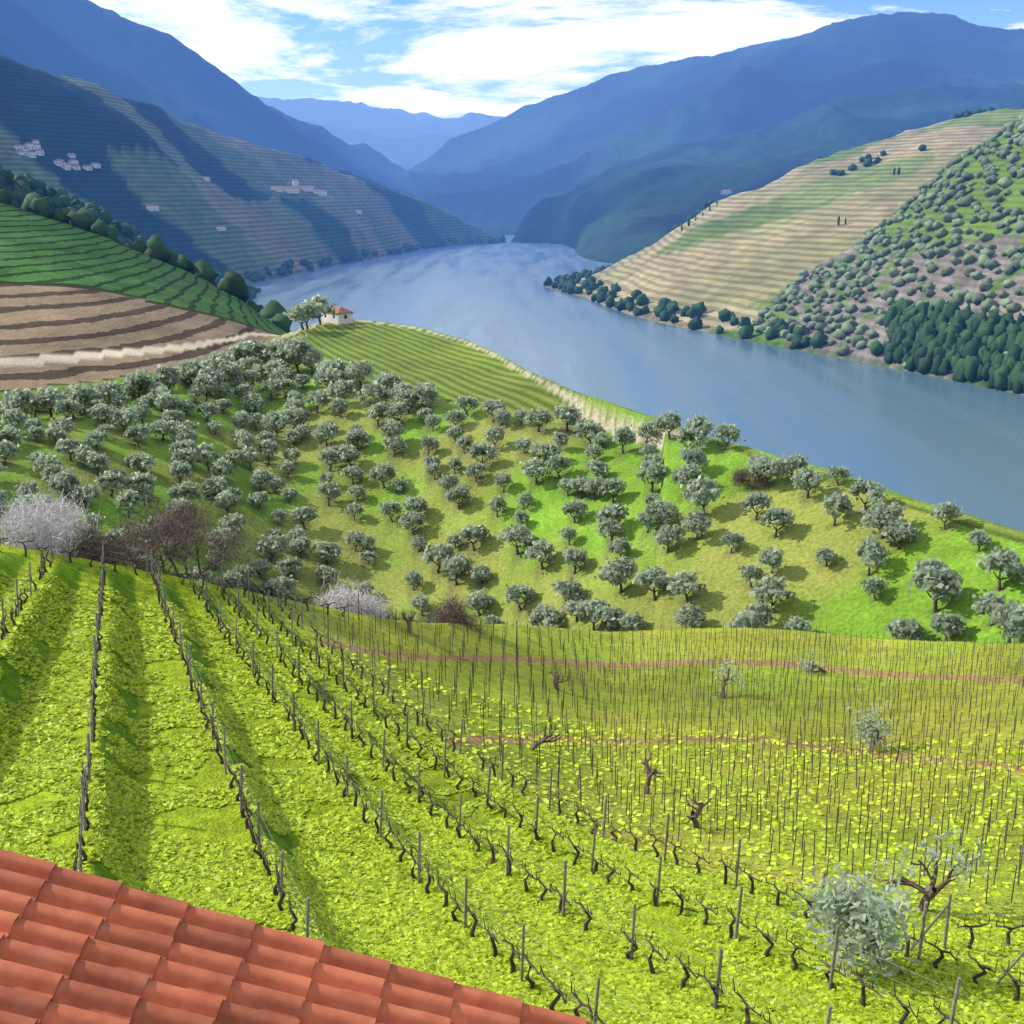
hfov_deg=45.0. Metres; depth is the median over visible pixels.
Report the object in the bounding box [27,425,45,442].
olive
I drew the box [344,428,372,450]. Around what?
olive
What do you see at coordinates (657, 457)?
olive
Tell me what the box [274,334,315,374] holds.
olive
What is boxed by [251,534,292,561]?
olive
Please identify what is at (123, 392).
olive
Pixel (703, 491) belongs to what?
olive
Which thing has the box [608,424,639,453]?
olive
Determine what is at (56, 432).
olive
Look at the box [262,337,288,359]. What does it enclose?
olive
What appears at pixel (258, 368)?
olive
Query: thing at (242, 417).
olive
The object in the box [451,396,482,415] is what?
olive
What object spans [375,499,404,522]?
olive
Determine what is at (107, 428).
olive
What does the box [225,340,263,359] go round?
olive
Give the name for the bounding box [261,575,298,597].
olive
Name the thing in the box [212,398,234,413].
olive
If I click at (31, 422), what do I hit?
olive
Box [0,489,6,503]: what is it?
olive
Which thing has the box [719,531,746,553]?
olive
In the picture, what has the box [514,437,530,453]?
olive
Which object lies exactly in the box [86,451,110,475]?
olive
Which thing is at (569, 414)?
olive
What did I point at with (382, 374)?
olive
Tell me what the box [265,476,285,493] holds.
olive
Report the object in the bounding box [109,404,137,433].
olive
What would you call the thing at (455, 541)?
olive
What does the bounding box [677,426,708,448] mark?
olive
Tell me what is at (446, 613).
bare trees
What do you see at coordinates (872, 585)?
olive
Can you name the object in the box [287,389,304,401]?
olive
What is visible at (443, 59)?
sky
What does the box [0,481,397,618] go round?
pale trees
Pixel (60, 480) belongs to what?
olive
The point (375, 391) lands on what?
olive
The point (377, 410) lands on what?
olive
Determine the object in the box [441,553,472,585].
olive
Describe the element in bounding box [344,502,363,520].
olive
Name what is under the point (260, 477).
olive
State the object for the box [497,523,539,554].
olive
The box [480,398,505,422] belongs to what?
olive
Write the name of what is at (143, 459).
olive
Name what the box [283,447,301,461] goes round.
olive
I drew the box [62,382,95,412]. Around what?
olive
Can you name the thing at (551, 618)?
olive
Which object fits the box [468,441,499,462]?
olive
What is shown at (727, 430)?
olive
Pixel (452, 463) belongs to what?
olive
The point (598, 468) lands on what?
olive
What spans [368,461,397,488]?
olive
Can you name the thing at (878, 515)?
olive
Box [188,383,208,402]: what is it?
olive
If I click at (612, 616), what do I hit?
olive
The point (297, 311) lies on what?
olive
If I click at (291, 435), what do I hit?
olive
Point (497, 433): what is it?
olive
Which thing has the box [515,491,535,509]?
olive
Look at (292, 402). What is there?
olive
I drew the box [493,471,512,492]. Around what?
olive
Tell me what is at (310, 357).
olive
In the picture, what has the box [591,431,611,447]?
olive
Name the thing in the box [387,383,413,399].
olive
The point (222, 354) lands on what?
olive
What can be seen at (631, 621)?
olive
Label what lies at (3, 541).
olive
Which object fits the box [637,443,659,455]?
olive
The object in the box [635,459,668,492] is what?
olive
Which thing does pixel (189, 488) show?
olive
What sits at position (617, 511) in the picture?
olive
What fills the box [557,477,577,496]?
olive
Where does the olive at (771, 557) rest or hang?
on the terrain
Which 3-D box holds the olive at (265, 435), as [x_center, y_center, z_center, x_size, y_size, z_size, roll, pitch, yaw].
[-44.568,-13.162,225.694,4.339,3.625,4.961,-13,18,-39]
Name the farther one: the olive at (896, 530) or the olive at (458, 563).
the olive at (458, 563)
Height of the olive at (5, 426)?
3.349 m
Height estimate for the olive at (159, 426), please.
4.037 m
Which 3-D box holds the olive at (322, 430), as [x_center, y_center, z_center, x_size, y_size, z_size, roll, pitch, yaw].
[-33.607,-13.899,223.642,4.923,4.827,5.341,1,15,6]
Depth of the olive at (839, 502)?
142.60 m
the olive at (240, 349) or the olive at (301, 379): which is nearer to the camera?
the olive at (301, 379)
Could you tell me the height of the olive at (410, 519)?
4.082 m
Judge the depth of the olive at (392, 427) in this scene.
215.59 m
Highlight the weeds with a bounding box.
[0,570,1023,1023]
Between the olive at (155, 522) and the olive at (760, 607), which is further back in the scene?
the olive at (155, 522)
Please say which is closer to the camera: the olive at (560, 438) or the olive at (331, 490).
the olive at (560, 438)
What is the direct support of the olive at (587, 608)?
on the terrain
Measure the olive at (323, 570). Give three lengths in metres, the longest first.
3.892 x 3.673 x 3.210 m
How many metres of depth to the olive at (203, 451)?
204.96 m
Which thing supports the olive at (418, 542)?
on the terrain
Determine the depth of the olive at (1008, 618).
112.78 m
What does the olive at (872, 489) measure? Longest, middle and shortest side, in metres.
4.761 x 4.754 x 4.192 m
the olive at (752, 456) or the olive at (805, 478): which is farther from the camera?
the olive at (752, 456)
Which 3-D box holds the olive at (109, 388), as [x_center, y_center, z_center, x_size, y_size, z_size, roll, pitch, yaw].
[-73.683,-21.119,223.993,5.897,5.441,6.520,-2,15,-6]
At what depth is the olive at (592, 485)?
177.68 m
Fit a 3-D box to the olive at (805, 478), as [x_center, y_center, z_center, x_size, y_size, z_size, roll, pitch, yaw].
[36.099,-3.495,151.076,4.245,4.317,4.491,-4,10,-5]
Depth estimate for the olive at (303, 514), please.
196.23 m
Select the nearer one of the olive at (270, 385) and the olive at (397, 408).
the olive at (397, 408)
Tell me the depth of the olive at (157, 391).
226.16 m
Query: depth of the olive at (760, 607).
132.89 m
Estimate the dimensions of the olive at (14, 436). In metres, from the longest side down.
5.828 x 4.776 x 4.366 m
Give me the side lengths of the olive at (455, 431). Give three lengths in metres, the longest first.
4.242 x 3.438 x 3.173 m
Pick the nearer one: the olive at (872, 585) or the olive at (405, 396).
the olive at (872, 585)
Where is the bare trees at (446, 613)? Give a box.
[56,463,976,962]
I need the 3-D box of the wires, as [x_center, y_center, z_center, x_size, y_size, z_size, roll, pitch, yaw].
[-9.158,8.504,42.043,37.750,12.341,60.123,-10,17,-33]
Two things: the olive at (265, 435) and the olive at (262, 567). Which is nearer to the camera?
the olive at (262, 567)
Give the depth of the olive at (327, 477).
209.19 m
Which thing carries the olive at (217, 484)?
on the terrain
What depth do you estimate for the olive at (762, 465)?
155.38 m
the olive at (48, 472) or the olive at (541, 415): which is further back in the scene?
the olive at (541, 415)
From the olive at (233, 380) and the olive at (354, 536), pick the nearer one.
the olive at (354, 536)
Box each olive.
[0,388,35,410]
[0,403,23,415]
[0,407,29,426]
[0,426,26,444]
[0,439,18,465]
[0,463,6,471]
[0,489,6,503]
[0,515,25,540]
[0,535,12,545]
[3,423,19,430]
[8,494,38,515]
[14,480,40,494]
[20,417,41,436]
[22,393,50,417]
[26,449,43,460]
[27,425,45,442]
[31,386,67,417]
[32,492,53,510]
[33,453,63,471]
[39,463,74,482]
[44,416,77,439]
[45,425,69,442]
[46,468,81,499]
[49,398,83,417]
[53,438,82,460]
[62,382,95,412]
[65,399,87,417]
[68,384,106,412]
[69,482,99,508]
[70,444,95,466]
[78,512,105,532]
[83,430,108,450]
[86,398,106,412]
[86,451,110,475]
[87,402,119,424]
[94,380,121,406]
[94,424,114,437]
[94,470,127,496]
[101,527,134,545]
[107,394,129,407]
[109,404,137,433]
[111,389,130,405]
[111,469,127,477]
[114,489,141,517]
[119,538,150,555]
[120,368,153,398]
[123,423,151,446]
[123,453,136,465]
[124,471,156,493]
[129,401,151,424]
[130,452,157,472]
[132,555,157,571]
[133,379,150,395]
[133,394,154,408]
[133,521,149,536]
[137,490,155,504]
[142,379,165,395]
[146,513,170,538]
[148,384,170,411]
[149,419,177,440]
[152,364,181,389]
[154,391,181,411]
[158,539,184,556]
[161,409,184,424]
[162,496,191,523]
[165,480,204,499]
[167,460,193,484]
[168,421,198,442]
[168,439,196,455]
[169,447,198,464]
[176,399,195,415]
[177,358,199,385]
[177,420,198,430]
[183,357,213,377]
[183,566,213,582]
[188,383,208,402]
[191,361,224,395]
[192,373,217,401]
[195,401,221,422]
[195,442,220,470]
[199,474,230,500]
[202,549,223,570]
[204,526,244,558]
[205,420,222,434]
[208,350,238,381]
[210,354,242,381]
[210,457,234,478]
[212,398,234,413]
[213,382,233,398]
[213,489,241,515]
[214,569,244,588]
[218,512,245,533]
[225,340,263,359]
[225,449,243,467]
[225,487,242,498]
[227,375,245,387]
[229,409,251,428]
[230,429,247,439]
[233,383,253,396]
[234,428,256,448]
[234,564,256,583]
[238,356,263,370]
[238,445,261,470]
[239,389,265,412]
[242,369,263,385]
[245,491,269,509]
[246,342,269,360]
[248,558,274,578]
[249,412,262,430]
[249,466,275,491]
[250,364,266,382]
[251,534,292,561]
[255,352,270,363]
[256,430,279,441]
[257,378,281,400]
[257,438,280,464]
[259,359,288,379]
[259,410,287,437]
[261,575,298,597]
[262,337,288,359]
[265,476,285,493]
[266,528,281,538]
[269,364,295,380]
[270,508,287,524]
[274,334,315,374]
[275,378,301,398]
[275,556,303,578]
[277,459,295,477]
[279,406,309,429]
[279,487,300,502]
[283,302,312,329]
[283,397,304,410]
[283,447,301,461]
[284,429,304,445]
[284,525,304,539]
[286,534,311,558]
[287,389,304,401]
[288,505,319,528]
[291,407,309,424]
[293,302,323,328]
[294,374,309,388]
[295,423,313,440]
[297,347,323,374]
[303,390,332,412]
[304,294,334,324]
[309,540,343,564]
[311,422,339,445]
[312,365,345,394]
[313,357,348,376]
[313,563,337,584]
[317,481,344,505]
[318,447,339,471]
[319,471,333,482]
[323,379,355,398]
[324,419,334,425]
[330,397,350,417]
[331,445,340,450]
[333,444,366,465]
[340,359,374,389]
[340,465,365,484]
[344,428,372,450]
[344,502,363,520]
[344,529,364,551]
[347,421,363,432]
[347,484,366,500]
[354,380,392,404]
[356,534,375,550]
[356,581,374,593]
[358,550,377,564]
[362,401,386,426]
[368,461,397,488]
[374,371,398,388]
[374,375,392,390]
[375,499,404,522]
[380,418,405,447]
[382,436,407,456]
[383,400,408,420]
[384,374,403,389]
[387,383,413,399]
[390,478,408,494]
[393,388,418,413]
[398,511,426,535]
[401,495,429,512]
[404,569,422,590]
[408,592,429,616]
[409,534,427,551]
[413,385,441,407]
[416,381,435,389]
[416,407,433,423]
[418,543,454,572]
[420,435,440,456]
[423,455,441,465]
[424,413,440,431]
[425,462,440,479]
[434,473,458,489]
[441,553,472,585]
[442,408,469,424]
[444,484,474,509]
[445,425,465,442]
[446,534,460,547]
[447,457,462,473]
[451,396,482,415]
[452,523,490,550]
[456,435,472,452]
[463,462,485,482]
[466,563,496,584]
[466,589,495,616]
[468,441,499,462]
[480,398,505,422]
[481,614,501,623]
[482,425,507,445]
[488,495,507,516]
[492,408,511,427]
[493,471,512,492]
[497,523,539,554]
[499,584,537,611]
[511,408,526,424]
[513,510,529,523]
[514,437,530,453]
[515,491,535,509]
[519,457,552,484]
[522,538,558,570]
[523,407,554,431]
[527,440,548,458]
[528,603,566,627]
[532,601,562,625]
[538,442,561,458]
[541,452,575,478]
[551,405,584,431]
[551,431,569,450]
[551,577,586,601]
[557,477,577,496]
[558,525,578,545]
[561,499,588,522]
[562,546,589,573]
[562,599,585,621]
[566,475,597,498]
[569,418,588,428]
[573,419,605,445]
[573,596,610,630]
[583,460,610,478]
[583,476,607,501]
[584,443,603,459]
[589,503,628,524]
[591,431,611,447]
[591,605,626,631]
[594,555,637,594]
[595,517,631,541]
[596,477,626,503]
[606,537,632,559]
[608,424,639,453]
[618,612,648,630]
[632,565,670,600]
[633,420,657,443]
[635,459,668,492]
[635,511,659,532]
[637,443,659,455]
[641,453,663,466]
[643,492,660,504]
[644,498,681,524]
[651,410,682,438]
[651,524,685,553]
[666,569,707,602]
[669,461,705,488]
[672,600,706,627]
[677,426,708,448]
[677,446,710,467]
[680,475,724,514]
[680,505,711,540]
[684,414,715,435]
[712,422,745,449]
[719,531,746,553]
[726,607,771,628]
[738,564,767,587]
[739,491,772,520]
[743,454,784,486]
[744,601,776,623]
[746,453,764,463]
[749,574,796,613]
[756,506,795,537]
[758,546,783,575]
[778,453,808,480]
[783,615,811,631]
[790,467,823,498]
[812,546,843,566]
[821,491,855,525]
[823,465,854,485]
[848,476,889,509]
[856,534,891,575]
[857,575,889,600]
[859,500,907,538]
[877,519,925,549]
[883,615,926,640]
[907,565,969,613]
[912,557,952,574]
[926,499,965,529]
[927,612,968,640]
[966,528,996,551]
[971,591,1011,626]
[976,546,1023,591]
[988,599,1023,642]
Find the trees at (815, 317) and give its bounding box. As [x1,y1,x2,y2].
[737,114,1023,368]
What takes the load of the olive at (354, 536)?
on the terrain
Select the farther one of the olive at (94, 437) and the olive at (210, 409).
the olive at (210, 409)
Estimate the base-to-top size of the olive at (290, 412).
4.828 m
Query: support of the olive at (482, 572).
on the terrain
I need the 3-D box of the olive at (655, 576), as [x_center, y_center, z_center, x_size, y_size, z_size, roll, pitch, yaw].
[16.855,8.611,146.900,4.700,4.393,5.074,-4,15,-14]
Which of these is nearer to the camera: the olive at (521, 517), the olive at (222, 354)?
the olive at (521, 517)
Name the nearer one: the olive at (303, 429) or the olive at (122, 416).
the olive at (122, 416)
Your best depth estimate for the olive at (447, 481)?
197.30 m
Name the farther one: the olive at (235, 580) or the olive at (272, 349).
the olive at (272, 349)
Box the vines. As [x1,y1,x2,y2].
[0,535,1023,1023]
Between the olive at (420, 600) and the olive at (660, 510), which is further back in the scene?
the olive at (420, 600)
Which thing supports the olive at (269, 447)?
on the terrain
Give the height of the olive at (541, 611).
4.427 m
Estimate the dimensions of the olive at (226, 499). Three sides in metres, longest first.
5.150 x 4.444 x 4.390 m
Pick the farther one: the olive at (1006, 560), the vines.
the olive at (1006, 560)
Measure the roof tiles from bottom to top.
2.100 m
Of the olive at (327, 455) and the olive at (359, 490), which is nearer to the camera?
the olive at (359, 490)
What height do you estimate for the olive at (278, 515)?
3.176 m
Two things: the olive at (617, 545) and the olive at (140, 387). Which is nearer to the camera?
the olive at (617, 545)
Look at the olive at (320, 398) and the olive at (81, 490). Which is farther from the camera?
the olive at (320, 398)
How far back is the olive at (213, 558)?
174.77 m
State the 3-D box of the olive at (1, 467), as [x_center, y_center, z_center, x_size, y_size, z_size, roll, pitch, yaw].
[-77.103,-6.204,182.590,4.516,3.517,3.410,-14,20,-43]
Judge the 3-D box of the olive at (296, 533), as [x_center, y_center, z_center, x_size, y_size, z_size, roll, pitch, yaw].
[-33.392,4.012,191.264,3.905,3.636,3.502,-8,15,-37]
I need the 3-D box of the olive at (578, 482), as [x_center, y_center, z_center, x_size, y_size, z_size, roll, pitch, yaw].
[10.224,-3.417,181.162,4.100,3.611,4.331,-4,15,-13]
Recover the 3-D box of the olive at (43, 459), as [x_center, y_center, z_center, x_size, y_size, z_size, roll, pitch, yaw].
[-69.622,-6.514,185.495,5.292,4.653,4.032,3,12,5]
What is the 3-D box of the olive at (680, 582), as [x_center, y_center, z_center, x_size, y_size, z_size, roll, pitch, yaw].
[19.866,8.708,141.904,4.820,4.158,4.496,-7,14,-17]
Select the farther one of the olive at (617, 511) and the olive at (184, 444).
the olive at (184, 444)
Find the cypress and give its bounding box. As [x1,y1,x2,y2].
[681,167,899,230]
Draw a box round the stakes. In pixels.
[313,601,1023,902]
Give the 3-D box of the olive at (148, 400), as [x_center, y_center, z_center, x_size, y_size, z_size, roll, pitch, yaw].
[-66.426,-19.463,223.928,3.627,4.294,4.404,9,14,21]
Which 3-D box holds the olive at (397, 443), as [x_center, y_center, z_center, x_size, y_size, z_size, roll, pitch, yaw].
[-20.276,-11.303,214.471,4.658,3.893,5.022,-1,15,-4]
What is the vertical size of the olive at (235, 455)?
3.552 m
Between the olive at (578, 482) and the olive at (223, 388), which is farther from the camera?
the olive at (223, 388)
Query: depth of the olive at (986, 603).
117.17 m
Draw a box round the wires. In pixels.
[0,525,1021,1023]
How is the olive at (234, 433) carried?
on the terrain
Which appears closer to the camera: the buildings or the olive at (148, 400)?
the olive at (148, 400)
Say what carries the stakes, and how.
on the terrain
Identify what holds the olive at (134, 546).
on the terrain
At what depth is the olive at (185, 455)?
201.15 m
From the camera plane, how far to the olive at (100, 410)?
211.39 m
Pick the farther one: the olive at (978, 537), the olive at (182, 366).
the olive at (182, 366)
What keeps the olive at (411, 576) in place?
on the terrain
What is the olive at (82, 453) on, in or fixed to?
on the terrain
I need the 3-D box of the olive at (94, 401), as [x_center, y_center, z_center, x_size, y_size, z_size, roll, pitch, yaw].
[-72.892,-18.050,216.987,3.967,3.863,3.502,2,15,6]
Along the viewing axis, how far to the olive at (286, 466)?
212.65 m
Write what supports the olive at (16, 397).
on the terrain
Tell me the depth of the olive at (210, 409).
226.46 m
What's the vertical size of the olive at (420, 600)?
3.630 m
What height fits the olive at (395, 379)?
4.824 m
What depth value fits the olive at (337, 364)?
248.86 m
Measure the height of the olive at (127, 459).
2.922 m
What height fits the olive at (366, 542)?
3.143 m
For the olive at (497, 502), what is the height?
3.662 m
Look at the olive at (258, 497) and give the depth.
199.72 m
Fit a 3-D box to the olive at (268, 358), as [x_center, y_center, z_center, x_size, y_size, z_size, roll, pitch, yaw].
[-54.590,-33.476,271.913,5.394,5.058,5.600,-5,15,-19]
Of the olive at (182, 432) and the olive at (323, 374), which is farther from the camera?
the olive at (323, 374)
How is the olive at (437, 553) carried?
on the terrain
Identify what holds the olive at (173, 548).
on the terrain
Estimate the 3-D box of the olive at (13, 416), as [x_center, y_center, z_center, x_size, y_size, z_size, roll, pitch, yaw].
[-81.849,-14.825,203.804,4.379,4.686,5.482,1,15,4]
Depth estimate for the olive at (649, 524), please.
160.92 m
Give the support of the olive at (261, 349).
on the terrain
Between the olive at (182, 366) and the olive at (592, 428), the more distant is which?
the olive at (182, 366)
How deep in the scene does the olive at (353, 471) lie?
208.52 m
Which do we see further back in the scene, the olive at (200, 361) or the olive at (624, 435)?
the olive at (200, 361)
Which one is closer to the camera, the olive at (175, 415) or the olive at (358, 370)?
the olive at (175, 415)
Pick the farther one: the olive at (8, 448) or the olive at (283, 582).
the olive at (8, 448)
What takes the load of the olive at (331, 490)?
on the terrain
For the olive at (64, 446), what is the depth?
194.53 m
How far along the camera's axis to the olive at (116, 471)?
191.10 m
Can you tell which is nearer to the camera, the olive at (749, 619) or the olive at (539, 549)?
the olive at (749, 619)
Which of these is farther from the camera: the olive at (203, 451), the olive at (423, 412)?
the olive at (423, 412)
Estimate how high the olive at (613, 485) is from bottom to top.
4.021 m
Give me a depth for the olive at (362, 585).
181.09 m
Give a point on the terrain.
(624, 171)
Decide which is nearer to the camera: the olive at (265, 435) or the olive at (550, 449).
the olive at (550, 449)
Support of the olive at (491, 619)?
on the terrain
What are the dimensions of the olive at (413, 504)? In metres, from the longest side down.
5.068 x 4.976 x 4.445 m
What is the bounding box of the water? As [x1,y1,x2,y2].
[247,235,1023,531]
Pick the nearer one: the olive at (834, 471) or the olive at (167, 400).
the olive at (834, 471)
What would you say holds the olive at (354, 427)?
on the terrain
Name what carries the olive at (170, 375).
on the terrain
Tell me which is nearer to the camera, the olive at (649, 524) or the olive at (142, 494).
the olive at (649, 524)
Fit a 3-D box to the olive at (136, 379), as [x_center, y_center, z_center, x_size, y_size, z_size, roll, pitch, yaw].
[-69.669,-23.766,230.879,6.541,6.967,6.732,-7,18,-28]
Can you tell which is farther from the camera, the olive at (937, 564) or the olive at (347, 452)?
the olive at (347, 452)
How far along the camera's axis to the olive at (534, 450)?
195.88 m
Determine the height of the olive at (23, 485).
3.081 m
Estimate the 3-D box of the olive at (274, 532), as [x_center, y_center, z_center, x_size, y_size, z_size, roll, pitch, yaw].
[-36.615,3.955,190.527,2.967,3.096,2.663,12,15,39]
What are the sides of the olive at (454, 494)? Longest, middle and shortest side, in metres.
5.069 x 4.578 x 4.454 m
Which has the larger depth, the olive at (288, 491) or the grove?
the grove
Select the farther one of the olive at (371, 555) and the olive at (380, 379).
the olive at (380, 379)
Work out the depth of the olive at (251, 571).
173.77 m
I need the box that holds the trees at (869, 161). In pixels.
[672,103,1023,228]
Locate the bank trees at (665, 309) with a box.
[215,234,981,371]
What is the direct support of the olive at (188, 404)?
on the terrain
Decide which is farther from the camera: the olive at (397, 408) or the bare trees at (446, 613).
the olive at (397, 408)
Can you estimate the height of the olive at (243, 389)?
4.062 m
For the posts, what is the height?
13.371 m
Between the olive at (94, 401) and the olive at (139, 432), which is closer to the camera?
the olive at (139, 432)
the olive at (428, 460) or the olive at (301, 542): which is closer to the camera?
the olive at (301, 542)
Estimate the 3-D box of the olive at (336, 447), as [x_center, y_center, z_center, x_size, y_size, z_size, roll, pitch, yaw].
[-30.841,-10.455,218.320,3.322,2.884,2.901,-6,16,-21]
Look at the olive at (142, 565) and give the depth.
164.99 m
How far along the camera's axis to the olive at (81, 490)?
178.81 m
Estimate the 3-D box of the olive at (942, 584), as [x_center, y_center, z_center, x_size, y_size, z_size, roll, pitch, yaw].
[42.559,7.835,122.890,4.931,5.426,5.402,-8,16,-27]
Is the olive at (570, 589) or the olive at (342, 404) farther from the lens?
the olive at (342, 404)
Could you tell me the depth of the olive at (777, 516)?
145.75 m
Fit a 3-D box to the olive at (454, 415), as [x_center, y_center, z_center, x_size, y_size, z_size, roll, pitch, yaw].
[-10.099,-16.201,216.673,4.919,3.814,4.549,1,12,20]
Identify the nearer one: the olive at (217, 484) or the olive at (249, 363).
the olive at (217, 484)
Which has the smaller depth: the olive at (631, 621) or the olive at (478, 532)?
the olive at (631, 621)
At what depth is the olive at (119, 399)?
221.58 m
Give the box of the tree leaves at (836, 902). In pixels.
[702,650,998,994]
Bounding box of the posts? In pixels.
[1,531,1023,1023]
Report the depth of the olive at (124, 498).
180.91 m
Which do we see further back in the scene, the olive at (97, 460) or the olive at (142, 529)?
the olive at (97, 460)
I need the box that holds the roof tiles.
[0,849,595,1023]
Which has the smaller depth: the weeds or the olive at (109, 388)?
the weeds
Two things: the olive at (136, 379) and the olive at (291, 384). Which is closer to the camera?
the olive at (136, 379)
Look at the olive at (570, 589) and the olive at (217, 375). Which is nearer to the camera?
the olive at (570, 589)
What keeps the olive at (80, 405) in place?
on the terrain
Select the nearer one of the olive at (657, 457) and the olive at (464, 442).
the olive at (657, 457)
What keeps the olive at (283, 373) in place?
on the terrain
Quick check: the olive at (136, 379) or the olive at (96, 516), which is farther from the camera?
the olive at (136, 379)
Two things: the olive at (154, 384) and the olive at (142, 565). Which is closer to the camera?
the olive at (142, 565)
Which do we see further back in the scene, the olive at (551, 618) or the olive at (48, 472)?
the olive at (48, 472)
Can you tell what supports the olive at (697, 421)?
on the terrain
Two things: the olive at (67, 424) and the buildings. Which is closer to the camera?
the olive at (67, 424)
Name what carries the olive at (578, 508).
on the terrain
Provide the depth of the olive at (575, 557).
162.80 m
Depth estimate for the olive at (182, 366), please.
242.93 m
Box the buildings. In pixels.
[13,139,731,324]
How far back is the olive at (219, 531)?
178.28 m
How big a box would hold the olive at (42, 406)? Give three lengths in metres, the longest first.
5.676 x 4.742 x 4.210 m
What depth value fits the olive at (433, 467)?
202.56 m
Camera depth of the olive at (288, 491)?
204.12 m
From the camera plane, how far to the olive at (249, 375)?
255.59 m
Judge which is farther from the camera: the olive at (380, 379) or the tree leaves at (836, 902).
the olive at (380, 379)
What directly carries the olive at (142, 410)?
on the terrain
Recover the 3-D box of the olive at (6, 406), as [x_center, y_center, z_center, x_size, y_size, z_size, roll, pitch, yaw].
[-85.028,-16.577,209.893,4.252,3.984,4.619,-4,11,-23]
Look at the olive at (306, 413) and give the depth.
231.65 m
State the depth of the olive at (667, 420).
181.76 m
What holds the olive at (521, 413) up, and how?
on the terrain
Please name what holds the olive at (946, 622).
on the terrain
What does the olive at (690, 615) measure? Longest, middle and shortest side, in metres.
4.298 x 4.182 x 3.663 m
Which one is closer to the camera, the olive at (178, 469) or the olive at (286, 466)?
the olive at (178, 469)
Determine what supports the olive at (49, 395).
on the terrain
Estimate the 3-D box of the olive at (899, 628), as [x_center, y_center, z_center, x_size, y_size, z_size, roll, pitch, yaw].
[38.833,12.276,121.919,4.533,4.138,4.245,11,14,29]
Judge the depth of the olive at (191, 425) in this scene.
215.79 m
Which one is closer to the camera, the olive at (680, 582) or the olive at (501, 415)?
the olive at (680, 582)
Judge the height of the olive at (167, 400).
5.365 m
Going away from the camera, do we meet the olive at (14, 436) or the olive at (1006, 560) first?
the olive at (1006, 560)
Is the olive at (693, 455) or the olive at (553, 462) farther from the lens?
the olive at (553, 462)
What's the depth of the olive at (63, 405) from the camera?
212.37 m
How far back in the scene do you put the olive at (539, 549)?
168.89 m
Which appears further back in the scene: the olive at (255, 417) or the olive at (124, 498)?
the olive at (255, 417)
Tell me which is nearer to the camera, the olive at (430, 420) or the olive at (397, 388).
the olive at (430, 420)
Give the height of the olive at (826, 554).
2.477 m
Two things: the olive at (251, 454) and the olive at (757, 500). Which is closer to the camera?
the olive at (757, 500)
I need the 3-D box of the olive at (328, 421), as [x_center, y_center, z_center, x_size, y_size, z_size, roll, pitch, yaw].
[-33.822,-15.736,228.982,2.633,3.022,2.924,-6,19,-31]
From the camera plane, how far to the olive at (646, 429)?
191.24 m
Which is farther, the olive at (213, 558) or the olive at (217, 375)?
the olive at (217, 375)
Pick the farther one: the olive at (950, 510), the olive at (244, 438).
the olive at (244, 438)
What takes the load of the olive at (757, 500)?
on the terrain
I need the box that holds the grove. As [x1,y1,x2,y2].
[883,297,1023,393]
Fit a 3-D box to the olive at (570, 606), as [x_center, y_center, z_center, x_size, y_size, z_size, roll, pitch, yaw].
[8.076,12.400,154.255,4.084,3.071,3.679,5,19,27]
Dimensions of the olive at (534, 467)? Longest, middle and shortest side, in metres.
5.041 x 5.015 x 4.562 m
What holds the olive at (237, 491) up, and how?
on the terrain
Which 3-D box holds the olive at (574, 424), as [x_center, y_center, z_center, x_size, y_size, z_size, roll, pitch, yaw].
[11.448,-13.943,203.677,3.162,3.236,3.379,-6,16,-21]
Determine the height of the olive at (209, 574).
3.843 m
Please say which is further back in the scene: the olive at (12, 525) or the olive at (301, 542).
the olive at (301, 542)
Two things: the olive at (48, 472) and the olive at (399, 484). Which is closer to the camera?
the olive at (48, 472)
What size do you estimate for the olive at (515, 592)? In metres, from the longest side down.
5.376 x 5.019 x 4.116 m
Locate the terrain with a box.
[0,0,1023,1023]
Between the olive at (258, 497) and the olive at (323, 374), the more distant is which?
the olive at (323, 374)
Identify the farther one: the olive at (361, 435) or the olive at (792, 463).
the olive at (361, 435)
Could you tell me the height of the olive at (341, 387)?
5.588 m
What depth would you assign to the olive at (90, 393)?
218.01 m
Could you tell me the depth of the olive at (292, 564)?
181.55 m
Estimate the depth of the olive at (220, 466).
202.42 m
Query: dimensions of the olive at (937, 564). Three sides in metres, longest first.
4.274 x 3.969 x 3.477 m
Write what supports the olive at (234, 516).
on the terrain
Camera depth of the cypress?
1285.96 m
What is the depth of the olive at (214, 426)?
221.43 m
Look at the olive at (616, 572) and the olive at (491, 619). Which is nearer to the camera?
the olive at (616, 572)
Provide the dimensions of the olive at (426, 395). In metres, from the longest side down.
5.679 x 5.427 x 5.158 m
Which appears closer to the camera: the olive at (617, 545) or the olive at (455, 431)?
the olive at (617, 545)
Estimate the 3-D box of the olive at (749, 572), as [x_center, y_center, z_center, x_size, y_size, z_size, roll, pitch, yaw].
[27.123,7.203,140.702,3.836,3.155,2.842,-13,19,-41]
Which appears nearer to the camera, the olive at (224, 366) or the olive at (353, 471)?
the olive at (353, 471)
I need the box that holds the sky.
[89,0,1023,118]
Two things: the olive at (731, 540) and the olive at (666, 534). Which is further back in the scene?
the olive at (666, 534)
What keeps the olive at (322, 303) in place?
on the terrain
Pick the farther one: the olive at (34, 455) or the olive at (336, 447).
the olive at (336, 447)
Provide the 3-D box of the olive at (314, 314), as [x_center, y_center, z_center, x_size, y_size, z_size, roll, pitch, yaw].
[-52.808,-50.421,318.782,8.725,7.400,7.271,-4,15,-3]
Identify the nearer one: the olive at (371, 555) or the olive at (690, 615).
the olive at (690, 615)
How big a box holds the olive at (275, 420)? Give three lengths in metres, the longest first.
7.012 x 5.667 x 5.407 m

